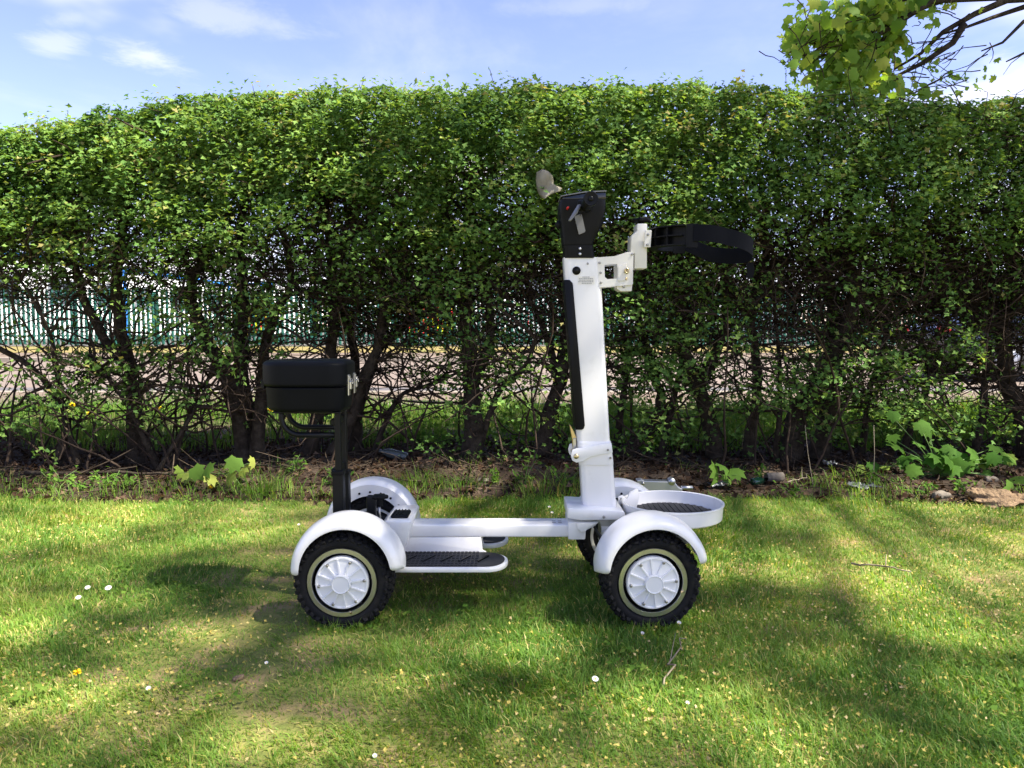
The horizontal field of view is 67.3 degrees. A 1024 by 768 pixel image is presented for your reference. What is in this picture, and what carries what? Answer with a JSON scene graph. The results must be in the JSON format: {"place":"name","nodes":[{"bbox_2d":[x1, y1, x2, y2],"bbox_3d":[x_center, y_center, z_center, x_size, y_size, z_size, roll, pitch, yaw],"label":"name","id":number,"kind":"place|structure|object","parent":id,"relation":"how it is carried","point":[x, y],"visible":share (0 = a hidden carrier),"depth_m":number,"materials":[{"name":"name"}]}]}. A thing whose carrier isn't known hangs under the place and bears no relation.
{"place":"outdoors","nodes":[
{"label":"outdoors","id":0,"kind":"place"},
{"bbox_2d":[0,253,231,339],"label":"white building","id":1,"kind":"structure","parent":0,"point":[93,305],"depth_m":50.73,"materials":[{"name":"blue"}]},
{"bbox_2d":[48,279,72,302],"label":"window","id":2,"kind":"structure","parent":1,"relation":"in","point":[64,279],"depth_m":48.40,"materials":[{"name":"grey"}]},
{"bbox_2d":[232,285,318,341],"bbox_3d":[-11.152,-3.348,36.815,2.400,2.720,5.675,1,4,8],"label":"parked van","id":3,"kind":"object","parent":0,"point":[284,321],"visible":0.06,"depth_m":35.27,"materials":[{"name":"white"}]},
{"bbox_2d":[0,353,886,356],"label":"footpath","id":4,"kind":"structure","parent":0,"point":[295,354],"depth_m":19.76,"materials":[{"name":"concrete"}]},
{"bbox_2d":[0,346,891,352],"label":"verge","id":5,"kind":"structure","parent":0,"point":[20,348],"depth_m":23.61,"materials":[{"name":"green plant"}]},
{"bbox_2d":[0,289,920,346],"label":"palisade fence","id":6,"kind":"object","parent":5,"relation":"on","point":[154,305],"visible":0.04,"depth_m":26.50,"materials":[{"name":"green metal"}]},
{"bbox_2d":[0,329,895,345],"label":"yard","id":7,"kind":"structure","parent":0,"point":[8,344],"depth_m":34.96,"materials":[{"name":"concrete"}]},
{"bbox_2d":[442,299,528,339],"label":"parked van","id":8,"kind":"object","parent":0,"point":[505,325],"visible":0.02,"depth_m":41.54,"materials":[{"name":"white"}]},
{"bbox_2d":[0,392,1002,402],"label":"footpath","id":9,"kind":"structure","parent":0,"point":[395,393],"depth_m":8.50,"materials":[{"name":"concrete"}]},
{"bbox_2d":[0,388,1014,451],"bbox_3d":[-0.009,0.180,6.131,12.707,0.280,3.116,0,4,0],"label":"verge grass","id":10,"kind":"structure","parent":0,"point":[103,433],"depth_m":5.61,"materials":[{"name":"green plant"}]},
{"bbox_2d":[0,488,1023,767],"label":"lawn","id":11,"kind":"structure","parent":0,"point":[282,718],"depth_m":1.94,"materials":[{"name":"plant"}]},
{"bbox_2d":[73,668,81,678],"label":"dandelion","id":12,"kind":"object","parent":11,"relation":"on","point":[77,672],"visible":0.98,"depth_m":1.80,"materials":[{"name":"yellow plant"}]},
{"bbox_2d":[232,674,243,681],"bbox_3d":[-0.647,0.697,1.817,0.026,0.017,0.039,0,4,0],"label":"earth clod","id":13,"kind":"object","parent":11,"relation":"on","point":[239,677],"visible":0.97,"depth_m":1.81,"materials":[{"name":"soil"}]},
{"bbox_2d":[306,560,688,636],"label":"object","id":14,"kind":"structure","parent":11,"relation":"on","point":[665,629],"depth_m":2.10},
{"bbox_2d":[261,190,754,628],"bbox_3d":[-0.001,0.045,2.350,1.487,1.235,0.612,0,4,0],"label":"golf scooter","id":15,"kind":"object","parent":11,"relation":"on","point":[361,543],"visible":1,"depth_m":2.26,"materials":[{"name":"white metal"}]},
{"bbox_2d":[536,169,561,198],"bbox_3d":[0.184,-0.992,3.823,0.131,0.146,0.043,0,4,0],"label":"rearview mirror","id":16,"kind":"object","parent":15,"relation":"attached to","point":[544,178],"visible":1,"depth_m":3.82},
{"bbox_2d":[636,477,692,490],"bbox_3d":[0.718,0.475,3.616,0.266,0.076,0.062,0,4,0],"label":"metal bracket","id":17,"kind":"object","parent":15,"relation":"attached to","point":[669,483],"visible":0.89,"depth_m":3.60,"materials":[{"name":"grey metal"}]},
{"bbox_2d":[0,491,1023,767],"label":"fallen flowers","id":18,"kind":"object","parent":11,"relation":"on","point":[574,661],"visible":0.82,"depth_m":1.86,"materials":[{"name":"white plant"}]},
{"bbox_2d":[0,493,1023,765],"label":"lawn weeds","id":19,"kind":"object","parent":11,"relation":"on","point":[680,677],"visible":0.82,"depth_m":2.03,"materials":[{"name":"green plant"}]},
{"bbox_2d":[592,676,598,691],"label":"daisy","id":20,"kind":"object","parent":11,"relation":"on","point":[595,678],"visible":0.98,"depth_m":1.75,"materials":[{"name":"white plant"}]},
{"bbox_2d":[663,633,685,684],"bbox_3d":[0.395,0.664,1.879,0.025,0.034,0.272,2,5,20],"label":"fallen stick","id":21,"kind":"object","parent":11,"relation":"on","point":[671,669],"visible":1,"depth_m":1.89,"materials":[{"name":"brown"}]},
{"bbox_2d":[851,554,910,571],"bbox_3d":[1.257,0.606,2.608,0.189,0.045,0.063,4,6,39],"label":"fallen stick","id":22,"kind":"object","parent":11,"relation":"on","point":[878,565],"visible":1,"depth_m":2.61,"materials":[{"name":"brown wood"}]},
{"bbox_2d":[829,487,939,517],"bbox_3d":[1.699,0.519,3.567,0.470,0.084,0.482,-4,6,-39],"label":"grass tuft","id":23,"kind":"object","parent":11,"relation":"on","point":[880,501],"visible":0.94,"depth_m":3.53,"materials":[{"name":"green plant"}]},
{"bbox_2d":[0,425,1023,505],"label":"soil bed","id":24,"kind":"object","parent":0,"point":[538,471],"visible":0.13,"depth_m":3.97,"materials":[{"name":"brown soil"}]},
{"bbox_2d":[0,470,77,492],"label":"grass tuft","id":25,"kind":"object","parent":24,"relation":"on","point":[21,482],"visible":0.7,"depth_m":3.87,"materials":[{"name":"green plant"}]},
{"bbox_2d":[41,465,79,488],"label":"weed plant","id":26,"kind":"object","parent":24,"relation":"on","point":[54,478],"visible":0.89,"depth_m":3.77,"materials":[{"name":"green plant"}]},
{"bbox_2d":[0,122,143,467],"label":"hawthorn","id":27,"kind":"object","parent":24,"relation":"on","point":[7,160],"visible":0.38,"depth_m":4.30,"materials":[{"name":"green plant"}]},
{"bbox_2d":[66,472,99,490],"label":"weed plant","id":28,"kind":"object","parent":24,"relation":"on","point":[84,483],"visible":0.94,"depth_m":3.77,"materials":[{"name":"green plant"}]},
{"bbox_2d":[23,466,176,475],"bbox_3d":[-2.141,0.456,4.021,0.861,0.051,0.085,1,4,7],"label":"fallen stick","id":29,"kind":"object","parent":24,"relation":"on","point":[26,472],"visible":0.81,"depth_m":4.01,"materials":[{"name":"brown wood"}]},
{"bbox_2d":[89,466,120,487],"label":"weed plant","id":30,"kind":"object","parent":24,"relation":"on","point":[111,480],"visible":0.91,"depth_m":3.80,"materials":[{"name":"green plant"}]},
{"bbox_2d":[0,84,259,475],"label":"hawthorn","id":31,"kind":"object","parent":24,"relation":"on","point":[69,144],"visible":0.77,"depth_m":4.12,"materials":[{"name":"green plant"}]},
{"bbox_2d":[121,472,139,485],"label":"weed plant","id":32,"kind":"object","parent":24,"relation":"on","point":[128,479],"visible":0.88,"depth_m":3.79,"materials":[{"name":"green plant"}]},
{"bbox_2d":[174,455,254,487],"bbox_3d":[-1.499,0.440,3.808,0.396,0.190,0.223,0,4,0],"label":"sycamore seedling","id":33,"kind":"object","parent":24,"relation":"on","point":[196,472],"visible":1,"depth_m":3.78,"materials":[{"name":"green plant"}]},
{"bbox_2d":[60,73,394,471],"bbox_3d":[-1.528,-0.583,4.509,1.682,2.180,1.532,0,4,0],"label":"hawthorn","id":34,"kind":"object","parent":24,"relation":"on","point":[213,120],"visible":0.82,"depth_m":4.13,"materials":[{"name":"green plant"}]},
{"bbox_2d":[216,460,295,467],"bbox_3d":[-1.401,0.444,4.211,0.489,0.059,0.057,1,4,12],"label":"fallen stick","id":35,"kind":"object","parent":24,"relation":"on","point":[260,464],"visible":0.47,"depth_m":4.19,"materials":[{"name":"brown plant"}]},
{"bbox_2d":[203,461,326,498],"bbox_3d":[-1.202,0.448,3.683,0.593,0.179,0.468,0,4,0],"label":"grass tuft","id":36,"kind":"object","parent":24,"relation":"on","point":[268,485],"visible":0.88,"depth_m":3.73,"materials":[{"name":"green plant"}]},
{"bbox_2d":[286,452,307,474],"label":"weed plant","id":37,"kind":"object","parent":24,"relation":"on","point":[295,462],"visible":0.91,"depth_m":4.06,"materials":[{"name":"green plant"}]},
{"bbox_2d":[323,467,353,485],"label":"weed plant","id":38,"kind":"object","parent":24,"relation":"on","point":[329,482],"visible":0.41,"depth_m":3.88,"materials":[{"name":"green plant"}]},
{"bbox_2d":[228,74,471,466],"bbox_3d":[-0.996,-0.580,4.552,1.430,2.200,1.555,-1,4,-10],"label":"hawthorn","id":39,"kind":"object","parent":24,"relation":"on","point":[303,125],"visible":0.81,"depth_m":4.15,"materials":[{"name":"green plant"}]},
{"bbox_2d":[274,446,451,460],"bbox_3d":[-0.852,0.401,4.468,1.016,0.055,0.056,-1,5,-14],"label":"fallen stick","id":40,"kind":"object","parent":24,"relation":"on","point":[305,458],"visible":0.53,"depth_m":4.45,"materials":[{"name":"brown wood"}]},
{"bbox_2d":[262,75,506,466],"bbox_3d":[-0.674,-0.611,4.545,1.391,2.226,1.622,0,4,0],"label":"hawthorn","id":41,"kind":"object","parent":24,"relation":"on","point":[393,108],"visible":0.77,"depth_m":4.12,"materials":[{"name":"green plant"}]},
{"bbox_2d":[363,471,407,484],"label":"grass tuft","id":42,"kind":"object","parent":24,"relation":"on","point":[395,477],"visible":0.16,"depth_m":3.82,"materials":[{"name":"green plant"}]},
{"bbox_2d":[375,448,408,459],"bbox_3d":[-0.689,0.406,4.398,0.195,0.076,0.054,1,4,10],"label":"glass bottle","id":43,"kind":"object","parent":24,"relation":"on","point":[396,453],"visible":0.63,"depth_m":4.37,"materials":[{"name":"blue"}]},
{"bbox_2d":[385,459,463,486],"bbox_3d":[-0.442,0.434,3.844,0.515,0.128,0.278,0,4,0],"label":"grass tuft","id":44,"kind":"object","parent":24,"relation":"on","point":[431,477],"visible":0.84,"depth_m":3.84,"materials":[{"name":"green plant"}]},
{"bbox_2d":[363,67,571,461],"bbox_3d":[-0.165,-0.618,4.552,1.338,2.249,1.672,0,4,0],"label":"hawthorn","id":45,"kind":"object","parent":24,"relation":"on","point":[468,132],"visible":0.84,"depth_m":4.15,"materials":[{"name":"green plant"}]},
{"bbox_2d":[432,468,502,493],"bbox_3d":[-0.242,0.453,3.798,0.435,0.117,0.372,0,4,0],"label":"grass tuft","id":46,"kind":"object","parent":24,"relation":"on","point":[455,484],"visible":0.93,"depth_m":3.76,"materials":[{"name":"green plant"}]},
{"bbox_2d":[489,467,498,483],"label":"weed plant","id":47,"kind":"object","parent":24,"relation":"on","point":[494,477],"visible":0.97,"depth_m":3.81,"materials":[{"name":"green plant"}]},
{"bbox_2d":[0,374,1015,460],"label":"undergrowth","id":48,"kind":"object","parent":24,"relation":"on","point":[613,429],"visible":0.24,"depth_m":5.02,"materials":[{"name":"green plant"}]},
{"bbox_2d":[0,420,1023,499],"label":"twig litter","id":49,"kind":"object","parent":24,"relation":"on","point":[354,452],"visible":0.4,"depth_m":4.24,"materials":[{"name":"brown wood"}]},
{"bbox_2d":[0,445,1023,499],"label":"strip grass","id":50,"kind":"structure","parent":24,"relation":"on","point":[453,458],"depth_m":3.73,"materials":[{"name":"green plant"}]},
{"bbox_2d":[509,454,541,486],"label":"weed plant","id":51,"kind":"object","parent":24,"relation":"on","point":[526,468],"visible":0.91,"depth_m":3.83,"materials":[{"name":"green plant"}]},
{"bbox_2d":[493,467,579,503],"bbox_3d":[0.168,0.461,3.699,0.514,0.134,0.645,4,6,40],"label":"grass tuft","id":52,"kind":"object","parent":24,"relation":"on","point":[550,488],"visible":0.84,"depth_m":3.71,"materials":[{"name":"green plant"}]},
{"bbox_2d":[425,72,659,464],"bbox_3d":[0.213,-0.617,4.556,1.410,2.217,1.670,0,4,0],"label":"hawthorn","id":53,"kind":"object","parent":24,"relation":"on","point":[559,148],"visible":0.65,"depth_m":4.11,"materials":[{"name":"green plant"}]},
{"bbox_2d":[545,463,578,488],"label":"weed plant","id":54,"kind":"object","parent":24,"relation":"on","point":[555,473],"visible":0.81,"depth_m":3.75,"materials":[{"name":"green plant"}]},
{"bbox_2d":[532,67,733,464],"bbox_3d":[0.745,-0.602,4.588,1.352,2.251,1.604,0,4,0],"label":"hawthorn","id":55,"kind":"object","parent":24,"relation":"on","point":[643,115],"visible":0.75,"depth_m":4.15,"materials":[{"name":"green plant"}]},
{"bbox_2d":[538,69,870,472],"bbox_3d":[1.283,-0.586,4.533,1.617,2.227,1.711,3,5,32],"label":"hawthorn","id":56,"kind":"object","parent":24,"relation":"on","point":[744,124],"visible":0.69,"depth_m":4.13,"materials":[{"name":"green plant"}]},
{"bbox_2d":[707,481,727,486],"bbox_3d":[1.016,0.492,3.799,0.094,0.028,0.074,0,4,0],"label":"plastic wrapper","id":57,"kind":"object","parent":24,"relation":"on","point":[718,484],"visible":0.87,"depth_m":3.78,"materials":[{"name":"grey"}]},
{"bbox_2d":[709,460,746,488],"bbox_3d":[1.055,0.467,3.803,0.194,0.189,0.132,0,4,0],"label":"sycamore seedling","id":58,"kind":"object","parent":24,"relation":"on","point":[736,473],"visible":0.87,"depth_m":3.78,"materials":[{"name":"green plant"}]},
{"bbox_2d":[746,463,766,477],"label":"weed plant","id":59,"kind":"object","parent":24,"relation":"on","point":[759,474],"visible":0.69,"depth_m":3.88,"materials":[{"name":"green plant"}]},
{"bbox_2d":[749,477,767,484],"bbox_3d":[1.245,0.487,3.864,0.134,0.042,0.042,-4,6,-40],"label":"glass bottle","id":60,"kind":"object","parent":24,"relation":"on","point":[757,480],"visible":0.94,"depth_m":3.83,"materials":[{"name":"green glass"}]},
{"bbox_2d":[764,472,784,481],"bbox_3d":[1.330,0.472,3.898,0.090,0.047,0.048,-1,4,-10],"label":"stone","id":61,"kind":"object","parent":24,"relation":"on","point":[777,476],"visible":0.94,"depth_m":3.88,"materials":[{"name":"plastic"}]},
{"bbox_2d":[771,480,804,496],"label":"weed plant","id":62,"kind":"object","parent":24,"relation":"on","point":[791,492],"visible":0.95,"depth_m":3.69,"materials":[{"name":"green plant"}]},
{"bbox_2d":[787,473,815,482],"bbox_3d":[1.469,0.465,3.933,0.062,0.048,0.331,4,6,42],"label":"fallen stick","id":63,"kind":"object","parent":24,"relation":"on","point":[791,480],"visible":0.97,"depth_m":3.90,"materials":[{"name":"brown"}]},
{"bbox_2d":[805,427,812,482],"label":"dry stalk","id":64,"kind":"object","parent":24,"relation":"on","point":[808,455],"visible":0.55,"depth_m":3.80,"materials":[{"name":"brown plant"}]},
{"bbox_2d":[822,460,836,465],"bbox_3d":[1.715,0.427,4.148,0.065,0.032,0.077,0,4,0],"label":"paper scrap","id":65,"kind":"object","parent":24,"relation":"on","point":[829,462],"visible":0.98,"depth_m":4.12,"materials":[{"name":"grey"}]},
{"bbox_2d":[682,63,1004,472],"bbox_3d":[1.760,-0.596,4.541,1.575,2.234,1.857,0,4,0],"label":"hawthorn","id":66,"kind":"object","parent":24,"relation":"on","point":[825,386],"visible":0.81,"depth_m":4.14,"materials":[{"name":"green plant"}]},
{"bbox_2d":[846,481,880,488],"bbox_3d":[1.722,0.501,3.769,0.134,0.034,0.111,0,4,0],"label":"plastic wrapper","id":67,"kind":"object","parent":24,"relation":"on","point":[862,485],"visible":0.86,"depth_m":3.76,"materials":[{"name":"grey"}]},
{"bbox_2d":[869,425,874,482],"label":"dry stalk","id":68,"kind":"object","parent":24,"relation":"on","point":[874,458],"visible":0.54,"depth_m":3.78,"materials":[{"name":"brown plant"}]},
{"bbox_2d":[865,470,880,484],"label":"weed plant","id":69,"kind":"object","parent":24,"relation":"on","point":[875,479],"visible":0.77,"depth_m":3.79,"materials":[{"name":"green plant"}]},
{"bbox_2d":[857,462,898,473],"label":"sycamore seedling","id":70,"kind":"object","parent":24,"relation":"on","point":[881,467],"visible":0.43,"depth_m":4.11,"materials":[{"name":"green plant"}]},
{"bbox_2d":[788,81,1023,470],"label":"hawthorn","id":71,"kind":"object","parent":24,"relation":"on","point":[967,116],"visible":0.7,"depth_m":4.13,"materials":[{"name":"green plant"}]},
{"bbox_2d":[810,410,1012,479],"bbox_3d":[2.088,0.393,3.982,1.078,0.524,0.238,0,4,0],"label":"sycamore seedling","id":72,"kind":"object","parent":24,"relation":"on","point":[949,460],"visible":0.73,"depth_m":3.96,"materials":[{"name":"green plant"}]},
{"bbox_2d":[891,476,938,495],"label":"weed plant","id":73,"kind":"object","parent":24,"relation":"on","point":[926,486],"visible":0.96,"depth_m":3.68,"materials":[{"name":"green plant"}]},
{"bbox_2d":[932,490,951,498],"bbox_3d":[2.039,0.530,3.651,0.097,0.050,0.064,0,4,0],"label":"stone","id":74,"kind":"object","parent":24,"relation":"on","point":[944,494],"visible":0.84,"depth_m":3.63,"materials":[{"name":"grey stone"}]},
{"bbox_2d":[884,90,1023,458],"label":"hawthorn","id":75,"kind":"object","parent":24,"relation":"on","point":[1007,379],"visible":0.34,"depth_m":4.38,"materials":[{"name":"green plant"}]},
{"bbox_2d":[948,478,977,493],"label":"weed plant","id":76,"kind":"object","parent":24,"relation":"on","point":[956,483],"visible":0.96,"depth_m":3.70,"materials":[{"name":"green plant"}]},
{"bbox_2d":[984,476,998,481],"bbox_3d":[2.429,0.489,3.894,0.062,0.048,0.054,2,5,20],"label":"stone","id":77,"kind":"object","parent":24,"relation":"on","point":[988,478],"visible":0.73,"depth_m":3.88,"materials":[{"name":"grey stone"}]},
{"bbox_2d":[965,487,1023,508],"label":"rock","id":78,"kind":"object","parent":24,"relation":"on","point":[994,497],"visible":0.76,"depth_m":3.55,"materials":[{"name":"beige stone"}]},
{"bbox_2d":[978,452,1017,472],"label":"sycamore seedling","id":79,"kind":"object","parent":24,"relation":"on","point":[1013,458],"visible":0.38,"depth_m":4.04,"materials":[{"name":"green plant"}]},
{"bbox_2d":[1002,476,1023,490],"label":"sycamore seedling","id":80,"kind":"object","parent":24,"relation":"on","point":[1009,483],"visible":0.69,"depth_m":3.79,"materials":[{"name":"green plant"}]},
{"bbox_2d":[0,362,1023,387],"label":"road","id":81,"kind":"structure","parent":0,"point":[67,368],"depth_m":12.72,"materials":[{"name":"grey asphalt"}]},
{"bbox_2d":[0,388,1020,390],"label":"road patch","id":82,"kind":"object","parent":81,"relation":"on","point":[381,389],"depth_m":10.07,"materials":[{"name":"grey asphalt"}]},
{"bbox_2d":[0,0,1023,324],"label":"sky","id":83,"kind":"structure","parent":0,"point":[82,54],"materials":[{"name":"blue"}]},
{"bbox_2d":[327,268,796,331],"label":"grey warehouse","id":84,"kind":"structure","parent":0,"point":[605,299],"depth_m":91.56,"materials":[{"name":"grey metal"}]},
{"bbox_2d":[896,302,1023,380],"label":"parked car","id":85,"kind":"object","parent":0,"point":[1015,359],"visible":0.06,"depth_m":11.35,"materials":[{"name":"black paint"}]},
{"label":"ground","id":86,"kind":"structure","parent":0,"visible":0},
{"bbox_2d":[0,357,893,361],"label":"kerb","id":87,"kind":"structure","parent":86,"relation":"on","point":[4,359],"depth_m":17.61,"materials":[{"name":"concrete"}]},
{"bbox_2d":[0,391,998,391],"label":"kerb","id":88,"kind":"structure","parent":86,"relation":"on","point":[423,391],"depth_m":9.04,"materials":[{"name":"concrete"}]},
{"bbox_2d":[5,403,993,406],"bbox_3d":[0.000,0.242,7.511,60.000,0.105,0.100,0,4,0],"label":"path edging","id":89,"kind":"object","parent":86,"relation":"on","point":[456,405],"depth_m":7.46,"materials":[{"name":"concrete"}]},
{"bbox_2d":[759,0,1023,135],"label":"sycamore tree","id":90,"kind":"object","parent":86,"relation":"on","point":[847,35],"visible":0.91,"depth_m":4.31,"materials":[{"name":"green plant"}]}
]}

